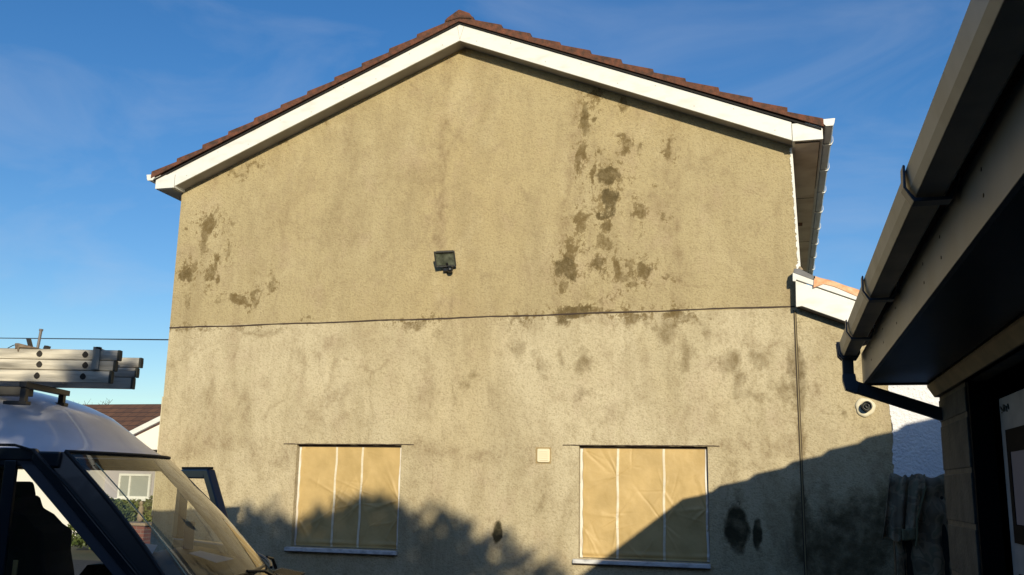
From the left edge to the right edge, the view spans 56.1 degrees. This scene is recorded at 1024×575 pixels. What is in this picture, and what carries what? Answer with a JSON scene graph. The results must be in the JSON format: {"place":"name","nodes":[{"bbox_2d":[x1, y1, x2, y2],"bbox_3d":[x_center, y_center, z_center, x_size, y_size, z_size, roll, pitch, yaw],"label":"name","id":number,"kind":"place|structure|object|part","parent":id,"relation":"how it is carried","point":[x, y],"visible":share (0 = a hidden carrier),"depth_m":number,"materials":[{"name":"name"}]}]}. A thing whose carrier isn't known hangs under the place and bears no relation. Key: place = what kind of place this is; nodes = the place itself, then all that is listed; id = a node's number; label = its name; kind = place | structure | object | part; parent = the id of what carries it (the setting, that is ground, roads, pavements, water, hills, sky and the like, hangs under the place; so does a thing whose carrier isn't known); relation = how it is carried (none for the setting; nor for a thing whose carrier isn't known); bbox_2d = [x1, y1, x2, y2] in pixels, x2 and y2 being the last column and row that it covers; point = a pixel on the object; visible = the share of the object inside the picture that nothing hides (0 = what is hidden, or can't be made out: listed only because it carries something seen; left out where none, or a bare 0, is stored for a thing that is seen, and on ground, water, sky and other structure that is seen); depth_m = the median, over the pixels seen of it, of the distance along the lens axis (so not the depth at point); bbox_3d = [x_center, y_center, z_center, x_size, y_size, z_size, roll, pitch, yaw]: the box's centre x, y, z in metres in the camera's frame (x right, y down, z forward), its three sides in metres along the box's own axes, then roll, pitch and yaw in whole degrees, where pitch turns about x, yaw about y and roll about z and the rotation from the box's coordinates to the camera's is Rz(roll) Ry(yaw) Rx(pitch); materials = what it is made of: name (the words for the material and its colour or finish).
{"place":"outdoors","nodes":[
{"label":"outdoors","id":0,"kind":"place"},
{"bbox_2d":[71,538,100,560],"bbox_3d":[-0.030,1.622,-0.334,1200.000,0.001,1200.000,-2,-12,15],"label":"ground","id":1,"kind":"structure","parent":0,"point":[84,553],"depth_m":21.05,"materials":[{"name":"grey concrete"}]},
{"bbox_2d":[17,404,160,537],"bbox_3d":[-14.142,5.734,30.879,19.000,4.000,7.400,-2,-12,15],"label":"bungalow","id":2,"kind":"object","parent":1,"relation":"on","point":[140,422],"visible":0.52,"depth_m":27.35,"materials":[{"name":"white paint"}]},
{"bbox_2d":[114,474,151,500],"bbox_3d":[-10.715,5.652,27.193,1.140,0.740,0.120,-2,-12,15],"label":"window","id":3,"kind":"structure","parent":2,"relation":"in","point":[135,486],"depth_m":27.21,"materials":[{"name":"white plastic"}]},
{"bbox_2d":[67,494,152,548],"bbox_3d":[-8.647,5.478,22.282,3.110,1.402,1.918,-2,-12,15],"label":"garden hedge","id":4,"kind":"object","parent":1,"relation":"on","point":[127,509],"visible":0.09,"depth_m":21.92,"materials":[{"name":"green plant"}]},
{"bbox_2d":[147,10,944,574],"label":"gable house","id":5,"kind":"structure","parent":1,"relation":"on","point":[607,346],"depth_m":11.05,"materials":[{"name":"beige concrete"}]},
{"bbox_2d":[0,338,168,339],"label":"overhead cable","id":6,"kind":"object","parent":5,"relation":"attached to","point":[87,338],"visible":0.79,"depth_m":17.42,"materials":[{"name":"black plastic"}]},
{"bbox_2d":[284,447,400,555],"bbox_3d":[-1.945,2.463,11.210,1.395,1.233,0.200,-2,-12,15],"label":"window","id":7,"kind":"structure","parent":5,"relation":"in","point":[348,497],"depth_m":11.21,"materials":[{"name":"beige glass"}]},
{"bbox_2d":[434,250,455,272],"bbox_3d":[-0.781,-0.305,11.302,0.246,0.256,0.228,-1,-12,8],"label":"floodlight","id":8,"kind":"object","parent":5,"relation":"attached to","point":[445,260],"visible":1,"depth_m":11.28,"materials":[{"name":"black plastic"}]},
{"bbox_2d":[572,446,710,568],"bbox_3d":[1.382,2.337,10.297,1.450,1.251,0.200,-2,-12,15],"label":"window","id":9,"kind":"structure","parent":5,"relation":"in","point":[636,504],"depth_m":10.29,"materials":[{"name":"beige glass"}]},
{"bbox_2d":[73,560,100,574],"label":"road","id":10,"kind":"structure","parent":0,"point":[79,566],"depth_m":18.52,"materials":[{"name":"grey asphalt"}]},
{"bbox_2d":[129,521,151,543],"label":"gate pier","id":11,"kind":"structure","parent":0,"point":[143,530],"depth_m":19.96,"materials":[{"name":"brick"}]},
{"bbox_2d":[137,501,143,521],"bbox_3d":[-7.846,4.734,20.301,0.138,0.440,0.140,7,-13,-25],"label":"stone bird","id":12,"kind":"object","parent":11,"relation":"on","point":[141,511],"visible":0.91,"depth_m":20.26},
{"bbox_2d":[0,0,969,403],"label":"sky","id":13,"kind":"structure","parent":0,"point":[97,97],"materials":[{"name":"blue"}]},
{"bbox_2d":[836,0,1023,574],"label":"garage","id":14,"kind":"structure","parent":0,"point":[938,309],"depth_m":3.54,"materials":[{"name":"concrete"}]},
{"bbox_2d":[999,389,1023,574],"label":"garage door leaf","id":15,"kind":"object","parent":14,"relation":"attached to","point":[1012,414],"visible":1,"depth_m":4.70,"materials":[{"name":"black"}]},
{"label":"driveway","id":16,"kind":"structure","parent":0,"visible":0},
{"bbox_2d":[0,392,304,574],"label":"parked van","id":17,"kind":"object","parent":16,"relation":"on","point":[51,448],"visible":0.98,"depth_m":6.86,"materials":[{"name":"white paint"}]},
{"bbox_2d":[0,381,69,405],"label":"roof rack","id":18,"kind":"object","parent":17,"relation":"on","point":[23,391],"visible":0.9,"depth_m":6.92,"materials":[{"name":"grey metal"}]},
{"bbox_2d":[0,347,143,389],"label":"ladder","id":19,"kind":"object","parent":18,"relation":"on","point":[97,368],"visible":1,"depth_m":6.88,"materials":[{"name":"metal"}]},
{"bbox_2d":[8,329,50,351],"bbox_3d":[-3.483,0.383,6.931,0.300,0.172,0.075,1,-12,0],"label":"ladder clamp","id":20,"kind":"object","parent":19,"relation":"attached to","point":[29,345],"visible":1,"depth_m":6.90,"materials":[{"name":"metal"}]},
{"bbox_3d":[-3.373,1.757,6.433,2.150,1.403,0.100,1,-12,0],"label":"door","id":21,"kind":"part","parent":17,"relation":"part of","materials":[{"name":"black paint"}]},
{"bbox_3d":[-2.889,2.340,8.975,0.081,1.304,1.238,11,-15,-41],"label":"door","id":22,"kind":"part","parent":17,"relation":"part of","materials":[{"name":"blue"}]},
{"bbox_2d":[893,496,949,574],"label":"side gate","id":23,"kind":"structure","parent":16,"relation":"on","point":[945,545],"depth_m":7.23,"materials":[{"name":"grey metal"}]},
{"bbox_2d":[882,473,951,574],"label":"draped tarpaulin","id":24,"kind":"object","parent":23,"relation":"hanging from","point":[916,513],"visible":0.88,"depth_m":7.23,"materials":[{"name":"fabric"}]}
]}

